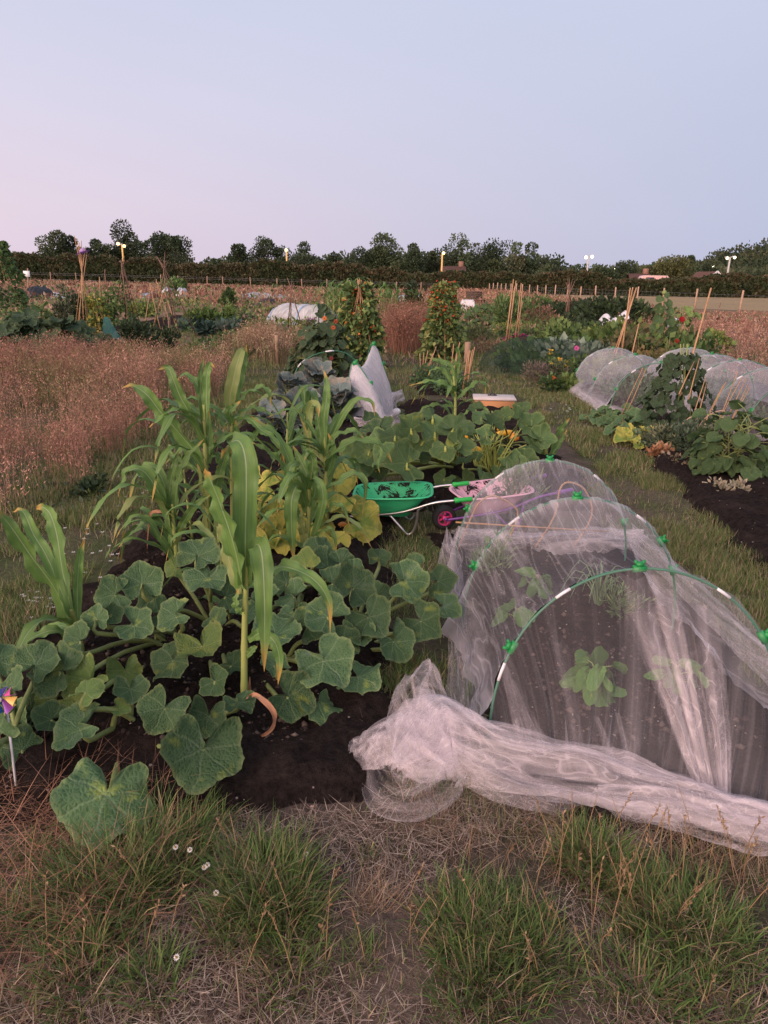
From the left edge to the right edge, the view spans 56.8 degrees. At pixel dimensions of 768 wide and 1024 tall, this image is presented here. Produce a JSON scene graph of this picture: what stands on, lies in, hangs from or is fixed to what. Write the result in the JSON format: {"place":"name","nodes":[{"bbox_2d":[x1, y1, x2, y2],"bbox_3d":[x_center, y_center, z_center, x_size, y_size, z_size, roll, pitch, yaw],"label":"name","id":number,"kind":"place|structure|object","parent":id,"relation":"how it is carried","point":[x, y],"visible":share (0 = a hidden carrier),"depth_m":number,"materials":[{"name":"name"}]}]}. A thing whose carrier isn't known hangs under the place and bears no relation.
{"place":"outdoors","nodes":[
{"label":"outdoors","id":0,"kind":"place"},
{"bbox_2d":[0,281,767,1023],"bbox_3d":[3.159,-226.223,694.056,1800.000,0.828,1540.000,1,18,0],"label":"ground","id":1,"kind":"structure","parent":0,"point":[562,519],"depth_m":2.24,"materials":[{"name":"soil"}]},
{"bbox_2d":[0,240,29,338],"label":"bean plant","id":2,"kind":"object","parent":1,"relation":"on","point":[5,251],"visible":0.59,"depth_m":16.58,"materials":[{"name":"green plant"}]},
{"bbox_2d":[0,307,57,353],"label":"squash plant","id":3,"kind":"object","parent":1,"relation":"on","point":[25,323],"visible":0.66,"depth_m":13.80,"materials":[{"name":"green plant"}]},
{"bbox_2d":[19,314,95,351],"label":"squash plant","id":4,"kind":"object","parent":1,"relation":"on","point":[52,322],"visible":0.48,"depth_m":13.94,"materials":[{"name":"green plant"}]},
{"bbox_2d":[33,229,88,255],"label":"tree","id":5,"kind":"object","parent":1,"relation":"on","point":[62,244],"visible":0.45,"depth_m":118.76,"materials":[{"name":"green plant"}]},
{"bbox_2d":[71,470,112,501],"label":"weed","id":6,"kind":"object","parent":1,"relation":"on","point":[86,484],"visible":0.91,"depth_m":5.32,"materials":[{"name":"green plant"}]},
{"bbox_2d":[84,296,118,344],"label":"bean plant","id":7,"kind":"object","parent":1,"relation":"on","point":[98,312],"visible":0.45,"depth_m":15.14,"materials":[{"name":"green plant"}]},
{"bbox_2d":[109,219,151,260],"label":"tree","id":8,"kind":"object","parent":1,"relation":"on","point":[134,248],"visible":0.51,"depth_m":126.99,"materials":[{"name":"green plant"}]},
{"bbox_2d":[117,311,163,351],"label":"potato plant","id":9,"kind":"object","parent":1,"relation":"on","point":[134,328],"visible":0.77,"depth_m":15.20,"materials":[{"name":"green plant"}]},
{"bbox_2d":[143,230,194,264],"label":"tree","id":10,"kind":"object","parent":1,"relation":"on","point":[165,243],"visible":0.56,"depth_m":121.16,"materials":[{"name":"green plant"}]},
{"bbox_2d":[114,315,260,331],"bbox_3d":[-6.706,-6.803,25.562,5.000,0.184,9.360,1,18,0],"label":"soil bed","id":11,"kind":"object","parent":1,"relation":"on","point":[160,319],"visible":0.12,"depth_m":25.40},
{"bbox_2d":[78,280,132,326],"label":"bean plant","id":12,"kind":"object","parent":11,"relation":"on","point":[111,305],"visible":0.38,"depth_m":22.97,"materials":[{"name":"green plant"}]},
{"bbox_2d":[0,397,400,829],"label":"soil bed","id":13,"kind":"object","parent":1,"relation":"on","point":[333,757],"visible":0.09,"depth_m":2.51,"materials":[{"name":"soil"}]},
{"bbox_2d":[0,686,16,785],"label":"toy windmill","id":14,"kind":"object","parent":13,"relation":"on","point":[8,703],"visible":0.96,"depth_m":2.14,"materials":[{"name":"multicoloured plastic"}]},
{"bbox_2d":[0,639,60,748],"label":"squash plant","id":15,"kind":"object","parent":13,"relation":"on","point":[41,657],"visible":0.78,"depth_m":2.55,"materials":[{"name":"green plant"}]},
{"bbox_2d":[0,503,84,650],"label":"sweetcorn plant","id":16,"kind":"object","parent":13,"relation":"on","point":[55,577],"visible":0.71,"depth_m":2.95,"materials":[{"name":"green plant"}]},
{"bbox_2d":[26,560,189,706],"bbox_3d":[-1.008,0.500,2.829,0.550,0.440,0.793,1,18,0],"label":"squash plant","id":17,"kind":"object","parent":13,"relation":"on","point":[76,663],"visible":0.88,"depth_m":2.80,"materials":[{"name":"green plant"}]},
{"bbox_2d":[0,674,255,848],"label":"squash plant","id":18,"kind":"object","parent":13,"relation":"on","point":[186,752],"visible":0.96,"depth_m":2.28,"materials":[{"name":"green plant"}]},
{"bbox_2d":[83,439,233,580],"bbox_3d":[-1.095,0.026,3.668,0.814,0.837,0.704,1,18,0],"label":"sweetcorn plant","id":19,"kind":"object","parent":13,"relation":"on","point":[166,496],"visible":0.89,"depth_m":3.67,"materials":[{"name":"green plant"}]},
{"bbox_2d":[110,418,229,555],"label":"sweetcorn plant","id":20,"kind":"object","parent":13,"relation":"on","point":[183,476],"visible":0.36,"depth_m":4.10,"materials":[{"name":"green plant"}]},
{"bbox_2d":[136,537,255,695],"bbox_3d":[-0.772,0.421,3.019,0.440,0.479,0.903,-11,21,-31],"label":"squash plant","id":21,"kind":"object","parent":13,"relation":"on","point":[203,552],"visible":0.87,"depth_m":3.05,"materials":[{"name":"green plant"}]},
{"bbox_2d":[117,357,276,548],"bbox_3d":[-1.084,-0.236,3.854,0.795,1.220,0.602,-14,23,-38],"label":"sweetcorn plant","id":22,"kind":"object","parent":13,"relation":"on","point":[198,460],"visible":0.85,"depth_m":3.70,"materials":[{"name":"green plant"}]},
{"bbox_2d":[160,502,280,602],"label":"sweetcorn plant","id":23,"kind":"object","parent":13,"relation":"on","point":[215,599],"visible":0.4,"depth_m":3.31,"materials":[{"name":"green plant"}]},
{"bbox_2d":[154,345,307,542],"bbox_3d":[-0.901,-0.332,4.097,0.905,1.255,0.565,1,18,0],"label":"sweetcorn plant","id":24,"kind":"object","parent":13,"relation":"on","point":[235,379],"visible":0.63,"depth_m":3.91,"materials":[{"name":"green plant"}]},
{"bbox_2d":[202,431,332,736],"bbox_3d":[-0.419,0.305,2.414,0.458,1.107,0.211,11,21,29],"label":"sweetcorn plant","id":25,"kind":"object","parent":13,"relation":"on","point":[245,555],"visible":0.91,"depth_m":2.38,"materials":[{"name":"green plant"}]},
{"bbox_2d":[255,398,298,435],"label":"cabbage plant","id":26,"kind":"object","parent":13,"relation":"on","point":[276,420],"visible":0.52,"depth_m":7.37,"materials":[{"name":"green plant"}]},
{"bbox_2d":[216,384,349,495],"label":"sweetcorn plant","id":27,"kind":"object","parent":13,"relation":"on","point":[290,423],"visible":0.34,"depth_m":4.70,"materials":[{"name":"green plant"}]},
{"bbox_2d":[272,371,313,402],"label":"cabbage plant","id":28,"kind":"object","parent":13,"relation":"on","point":[286,381],"visible":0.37,"depth_m":8.56,"materials":[{"name":"green plant"}]},
{"bbox_2d":[248,536,363,617],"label":"squash plant","id":29,"kind":"object","parent":13,"relation":"on","point":[323,557],"visible":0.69,"depth_m":3.34,"materials":[{"name":"green plant"}]},
{"bbox_2d":[251,416,371,555],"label":"sweetcorn plant","id":30,"kind":"object","parent":13,"relation":"on","point":[301,483],"visible":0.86,"depth_m":3.88,"materials":[{"name":"green plant"}]},
{"bbox_2d":[251,606,381,725],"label":"squash plant","id":31,"kind":"object","parent":13,"relation":"on","point":[331,662],"visible":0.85,"depth_m":2.67,"materials":[{"name":"green plant"}]},
{"bbox_2d":[300,356,335,388],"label":"cabbage plant","id":32,"kind":"object","parent":13,"relation":"on","point":[315,368],"visible":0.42,"depth_m":9.11,"materials":[{"name":"green plant"}]},
{"bbox_2d":[256,463,381,555],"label":"squash plant","id":33,"kind":"object","parent":13,"relation":"on","point":[370,523],"visible":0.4,"depth_m":4.41,"materials":[{"name":"green plant"}]},
{"bbox_2d":[257,371,391,519],"bbox_3d":[-0.417,-0.349,4.448,0.848,1.081,0.562,-3,19,-11],"label":"sweetcorn plant","id":34,"kind":"object","parent":13,"relation":"on","point":[325,434],"visible":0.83,"depth_m":4.34,"materials":[{"name":"green plant"}]},
{"bbox_2d":[316,375,362,421],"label":"cabbage plant","id":35,"kind":"object","parent":13,"relation":"on","point":[342,389],"visible":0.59,"depth_m":7.98,"materials":[{"name":"green plant"}]},
{"bbox_2d":[339,410,393,454],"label":"squash plant","id":36,"kind":"object","parent":13,"relation":"on","point":[385,422],"visible":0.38,"depth_m":7.05,"materials":[{"name":"green plant"}]},
{"bbox_2d":[304,548,461,662],"bbox_3d":[0.057,0.415,3.184,0.564,0.407,0.903,7,19,19],"label":"squash plant","id":37,"kind":"object","parent":13,"relation":"on","point":[371,593],"visible":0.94,"depth_m":3.08,"materials":[{"name":"green plant"}]},
{"bbox_2d":[193,315,244,335],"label":"vegetable plant","id":38,"kind":"object","parent":1,"relation":"on","point":[206,327],"visible":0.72,"depth_m":20.07,"materials":[{"name":"green plant"}]},
{"bbox_2d":[246,235,291,262],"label":"tree","id":39,"kind":"object","parent":1,"relation":"on","point":[263,251],"visible":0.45,"depth_m":130.96,"materials":[{"name":"green plant"}]},
{"bbox_2d":[266,303,337,325],"bbox_3d":[-2.955,-7.268,26.045,2.682,0.736,1.575,13,22,32],"label":"cloche","id":40,"kind":"object","parent":1,"relation":"on","point":[282,310],"visible":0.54,"depth_m":25.57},
{"bbox_2d":[332,358,388,377],"bbox_3d":[-0.716,-2.423,12.453,2.100,0.187,5.369,1,18,0],"label":"soil bed","id":41,"kind":"object","parent":1,"relation":"on","point":[345,375],"depth_m":12.15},
{"bbox_2d":[283,303,362,377],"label":"plant","id":42,"kind":"object","parent":41,"relation":"on","point":[323,336],"visible":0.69,"depth_m":9.90,"materials":[{"name":"green plant"}]},
{"bbox_2d":[333,278,387,370],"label":"bean plant","id":43,"kind":"object","parent":41,"relation":"on","point":[362,297],"visible":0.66,"depth_m":12.59,"materials":[{"name":"green plant"}]},
{"bbox_2d":[349,341,403,426],"bbox_3d":[-0.084,-1.633,8.793,0.750,0.830,2.609,1,18,0],"label":"net tent","id":44,"kind":"object","parent":1,"relation":"on","point":[369,378],"visible":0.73,"depth_m":8.47,"materials":[{"name":"fabric"}]},
{"bbox_2d":[350,231,404,268],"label":"tree","id":45,"kind":"object","parent":1,"relation":"on","point":[381,255],"visible":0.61,"depth_m":122.83,"materials":[{"name":"green plant"}]},
{"bbox_2d":[0,278,766,514],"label":"weeds","id":46,"kind":"object","parent":1,"relation":"on","point":[261,313],"visible":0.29,"depth_m":31.46,"materials":[{"name":"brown plant"}]},
{"bbox_2d":[0,649,767,1023],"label":"long grass","id":47,"kind":"structure","parent":1,"relation":"on","point":[492,941],"depth_m":1.82,"materials":[{"name":"plant"}]},
{"bbox_2d":[0,696,767,1023],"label":"straw","id":48,"kind":"object","parent":1,"relation":"on","point":[452,820],"visible":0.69,"depth_m":1.91,"materials":[{"name":"beige plant"}]},
{"bbox_2d":[0,327,767,1023],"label":"grass","id":49,"kind":"structure","parent":1,"relation":"on","point":[690,539],"depth_m":4.63,"materials":[{"name":"plant"}]},
{"bbox_2d":[0,278,767,528],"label":"dry meadow grass","id":50,"kind":"structure","parent":1,"relation":"on","point":[401,330],"depth_m":9.80,"materials":[{"name":"plant"}]},
{"bbox_2d":[0,251,767,297],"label":"hedge","id":51,"kind":"object","parent":1,"relation":"on","point":[268,271],"visible":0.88,"depth_m":95.03,"materials":[{"name":"green plant"}]},
{"bbox_2d":[0,783,767,1013],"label":"dry grass stalks","id":52,"kind":"object","parent":1,"relation":"on","point":[459,870],"visible":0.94,"depth_m":1.86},
{"bbox_2d":[332,481,472,534],"bbox_3d":[0.112,-0.031,4.775,0.931,0.290,0.406,2,18,3],"label":"wheelbarrow","id":53,"kind":"object","parent":1,"relation":"on","point":[392,499],"visible":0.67,"depth_m":4.76,"materials":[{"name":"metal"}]},
{"bbox_2d":[390,242,428,273],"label":"tree","id":54,"kind":"object","parent":1,"relation":"on","point":[409,262],"visible":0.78,"depth_m":119.39,"materials":[{"name":"green plant"}]},
{"bbox_2d":[89,248,733,273],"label":"woodland","id":55,"kind":"object","parent":1,"relation":"on","point":[545,259],"visible":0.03,"depth_m":135.58,"materials":[{"name":"green plant"}]},
{"bbox_2d":[414,279,471,360],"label":"bean plant","id":56,"kind":"object","parent":1,"relation":"on","point":[445,293],"visible":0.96,"depth_m":14.51,"materials":[{"name":"green plant"}]},
{"bbox_2d":[440,232,479,271],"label":"tree","id":57,"kind":"object","parent":1,"relation":"on","point":[452,255],"visible":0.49,"depth_m":128.93,"materials":[{"name":"green plant"}]},
{"bbox_2d":[466,237,516,271],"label":"tree","id":58,"kind":"object","parent":1,"relation":"on","point":[487,261],"visible":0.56,"depth_m":131.00,"materials":[{"name":"green plant"}]},
{"bbox_2d":[396,397,599,512],"bbox_3d":[0.928,-0.742,7.370,2.135,0.203,5.278,1,18,0],"label":"soil bed","id":59,"kind":"object","parent":1,"relation":"on","point":[559,474],"visible":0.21,"depth_m":5.94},
{"bbox_2d":[342,407,476,481],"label":"squash plant","id":60,"kind":"object","parent":59,"relation":"on","point":[405,445],"visible":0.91,"depth_m":5.19,"materials":[{"name":"green plant"}]},
{"bbox_2d":[410,347,490,415],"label":"sweetcorn plant","id":61,"kind":"object","parent":59,"relation":"on","point":[452,381],"visible":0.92,"depth_m":7.48,"materials":[{"name":"green plant"}]},
{"bbox_2d":[433,426,525,487],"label":"courgette plant","id":62,"kind":"object","parent":59,"relation":"on","point":[478,458],"visible":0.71,"depth_m":5.62,"materials":[{"name":"green plant"}]},
{"bbox_2d":[472,392,516,408],"bbox_3d":[1.427,-1.450,9.262,0.540,0.222,0.535,2,18,4],"label":"wooden box","id":63,"kind":"object","parent":59,"relation":"on","point":[497,400],"visible":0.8,"depth_m":9.02,"materials":[{"name":"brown wood"}]},
{"bbox_2d":[466,401,557,474],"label":"courgette plant","id":64,"kind":"object","parent":59,"relation":"on","point":[535,427],"visible":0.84,"depth_m":6.31,"materials":[{"name":"green plant"}]},
{"bbox_2d":[432,473,573,529],"bbox_3d":[0.770,-0.049,4.857,0.931,0.290,0.406,-4,19,-15],"label":"wheelbarrow","id":65,"kind":"object","parent":1,"relation":"on","point":[493,506],"visible":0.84,"depth_m":4.75,"materials":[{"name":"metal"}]},
{"bbox_2d":[486,290,527,325],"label":"vegetable plant","id":66,"kind":"object","parent":1,"relation":"on","point":[501,306],"visible":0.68,"depth_m":23.88,"materials":[{"name":"green plant"}]},
{"bbox_2d":[493,345,528,372],"bbox_3d":[3.900,-3.368,15.532,3.761,0.188,6.255,3,18,5],"label":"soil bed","id":67,"kind":"object","parent":1,"relation":"on","point":[508,369],"depth_m":13.26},
{"bbox_2d":[534,316,604,341],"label":"vegetable plant","id":68,"kind":"object","parent":67,"relation":"on","point":[559,327],"visible":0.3,"depth_m":15.93,"materials":[{"name":"green plant"}]},
{"bbox_2d":[576,313,645,344],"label":"vegetable plant","id":69,"kind":"object","parent":67,"relation":"on","point":[600,331],"visible":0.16,"depth_m":14.78,"materials":[{"name":"green plant"}]},
{"bbox_2d":[598,322,692,381],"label":"vegetable plant","id":70,"kind":"object","parent":67,"relation":"on","point":[628,340],"visible":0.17,"depth_m":12.28,"materials":[{"name":"green plant"}]},
{"bbox_2d":[625,319,708,379],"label":"vegetable plant","id":71,"kind":"object","parent":67,"relation":"on","point":[689,336],"visible":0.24,"depth_m":12.41,"materials":[{"name":"green plant"}]},
{"bbox_2d":[501,241,542,273],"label":"tree","id":72,"kind":"object","parent":1,"relation":"on","point":[519,262],"visible":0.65,"depth_m":125.32,"materials":[{"name":"green plant"}]},
{"bbox_2d":[492,457,552,521],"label":"fennel plant","id":73,"kind":"object","parent":1,"relation":"on","point":[523,478],"visible":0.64,"depth_m":4.88,"materials":[{"name":"green plant"}]},
{"bbox_2d":[479,332,615,375],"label":"plant","id":74,"kind":"object","parent":1,"relation":"on","point":[519,352],"visible":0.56,"depth_m":12.88,"materials":[{"name":"green plant"}]},
{"bbox_2d":[427,531,767,856],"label":"soil bed","id":75,"kind":"object","parent":1,"relation":"on","point":[517,708],"visible":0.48,"depth_m":2.74,"materials":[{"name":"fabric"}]},
{"bbox_2d":[1,499,761,754],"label":"soil crumbs","id":76,"kind":"object","parent":75,"relation":"on","point":[570,710],"visible":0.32,"depth_m":2.96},
{"bbox_2d":[463,525,517,576],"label":"dill plant","id":77,"kind":"object","parent":75,"relation":"on","point":[499,551],"visible":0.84,"depth_m":4.00,"materials":[{"name":"green plant"}]},
{"bbox_2d":[490,598,537,627],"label":"pepper plant","id":78,"kind":"object","parent":75,"relation":"on","point":[522,616],"visible":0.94,"depth_m":3.32,"materials":[{"name":"green plant"}]},
{"bbox_2d":[456,481,608,549],"bbox_3d":[0.894,0.046,4.277,0.924,0.477,0.034,1,18,0],"label":"cane trellis","id":79,"kind":"object","parent":75,"relation":"on","point":[512,505],"visible":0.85,"depth_m":4.28,"materials":[{"name":"brown wood"}]},
{"bbox_2d":[514,567,553,598],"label":"pepper plant","id":80,"kind":"object","parent":75,"relation":"on","point":[535,585],"visible":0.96,"depth_m":3.68,"materials":[{"name":"green plant"}]},
{"bbox_2d":[391,455,767,852],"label":"net tunnel","id":81,"kind":"structure","parent":75,"relation":"on","point":[510,647],"depth_m":2.52,"materials":[{"name":"fabric"}]},
{"bbox_2d":[558,646,627,706],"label":"pepper plant","id":82,"kind":"object","parent":75,"relation":"on","point":[597,686],"visible":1,"depth_m":2.74,"materials":[{"name":"green plant"}]},
{"bbox_2d":[560,560,626,604],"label":"onion plant","id":83,"kind":"object","parent":75,"relation":"on","point":[596,588],"visible":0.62,"depth_m":3.52,"materials":[{"name":"green plant"}]},
{"bbox_2d":[595,576,656,619],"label":"carrot plant","id":84,"kind":"object","parent":75,"relation":"on","point":[629,608],"visible":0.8,"depth_m":3.48,"materials":[{"name":"green plant"}]},
{"bbox_2d":[643,655,709,694],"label":"pepper plant","id":85,"kind":"object","parent":75,"relation":"on","point":[669,677],"visible":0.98,"depth_m":2.81,"materials":[{"name":"green plant"}]},
{"bbox_2d":[571,290,660,325],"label":"vegetable plant","id":86,"kind":"object","parent":1,"relation":"on","point":[607,309],"visible":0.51,"depth_m":23.59,"materials":[{"name":"green plant"}]},
{"bbox_2d":[569,346,701,409],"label":"net tunnel","id":87,"kind":"structure","parent":1,"relation":"on","point":[594,404],"depth_m":9.73,"materials":[{"name":"fabric"}]},
{"bbox_2d":[649,290,676,341],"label":"climbing plant","id":88,"kind":"object","parent":1,"relation":"on","point":[659,308],"visible":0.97,"depth_m":12.33,"materials":[{"name":"green plant"}]},
{"bbox_2d":[637,254,696,278],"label":"tree","id":89,"kind":"object","parent":1,"relation":"on","point":[669,267],"visible":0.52,"depth_m":113.26,"materials":[{"name":"green plant"}]},
{"bbox_2d":[576,379,767,582],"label":"soil bed","id":90,"kind":"object","parent":1,"relation":"on","point":[743,514],"visible":0.16,"depth_m":5.44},
{"bbox_2d":[541,347,592,380],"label":"flowering plant","id":91,"kind":"object","parent":90,"relation":"on","point":[573,359],"visible":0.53,"depth_m":11.60,"materials":[{"name":"green plant"}]},
{"bbox_2d":[578,402,652,428],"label":"cucumber plant","id":92,"kind":"object","parent":90,"relation":"on","point":[609,416],"visible":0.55,"depth_m":8.27,"materials":[{"name":"green plant"}]},
{"bbox_2d":[589,350,655,382],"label":"vegetable plant","id":93,"kind":"object","parent":90,"relation":"on","point":[611,370],"visible":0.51,"depth_m":11.19,"materials":[{"name":"green plant"}]},
{"bbox_2d":[602,407,657,441],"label":"squash plant","id":94,"kind":"object","parent":90,"relation":"on","point":[633,412],"visible":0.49,"depth_m":7.57,"materials":[{"name":"green plant"}]},
{"bbox_2d":[613,423,656,448],"bbox_3d":[2.602,-0.785,7.302,0.496,0.202,0.549,1,18,0],"label":"lettuce","id":95,"kind":"object","parent":90,"relation":"on","point":[623,434],"visible":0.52,"depth_m":7.30,"materials":[{"name":"yellow plant"}]},
{"bbox_2d":[604,378,670,407],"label":"vegetable plant","id":96,"kind":"object","parent":90,"relation":"on","point":[626,390],"visible":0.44,"depth_m":9.39,"materials":[{"name":"green plant"}]},
{"bbox_2d":[627,345,684,382],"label":"vegetable plant","id":97,"kind":"object","parent":90,"relation":"on","point":[654,354],"visible":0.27,"depth_m":10.97,"materials":[{"name":"green plant"}]},
{"bbox_2d":[626,343,719,427],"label":"cucumber plant","id":98,"kind":"object","parent":90,"relation":"on","point":[667,373],"visible":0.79,"depth_m":7.41,"materials":[{"name":"green plant"}]},
{"bbox_2d":[643,417,706,453],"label":"pea plant","id":99,"kind":"object","parent":90,"relation":"on","point":[682,431],"visible":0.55,"depth_m":6.84,"materials":[{"name":"green plant"}]},
{"bbox_2d":[644,346,767,420],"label":"net tunnel","id":100,"kind":"structure","parent":90,"relation":"on","point":[755,395],"depth_m":9.59,"materials":[{"name":"white plastic"}]},
{"bbox_2d":[678,437,752,477],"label":"bean plant","id":101,"kind":"object","parent":90,"relation":"on","point":[712,448],"visible":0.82,"depth_m":5.96,"materials":[{"name":"green plant"}]},
{"bbox_2d":[687,399,767,480],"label":"plant","id":102,"kind":"object","parent":90,"relation":"on","point":[755,462],"visible":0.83,"depth_m":5.95,"materials":[{"name":"green plant"}]},
{"bbox_2d":[696,381,767,420],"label":"vegetable plant","id":103,"kind":"object","parent":90,"relation":"on","point":[748,401],"visible":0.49,"depth_m":8.58,"materials":[{"name":"green plant"}]},
{"bbox_2d":[692,238,767,275],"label":"woodland","id":104,"kind":"object","parent":1,"relation":"on","point":[754,261],"visible":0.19,"depth_m":234.78,"materials":[{"name":"green plant"}]},
{"bbox_2d":[0,0,767,269],"label":"sky","id":105,"kind":"structure","parent":0,"point":[612,131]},
{"bbox_2d":[538,371,584,392],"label":"flowering plant","id":106,"kind":"object","parent":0,"point":[567,381],"visible":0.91,"depth_m":10.68,"materials":[{"name":"green plant"}]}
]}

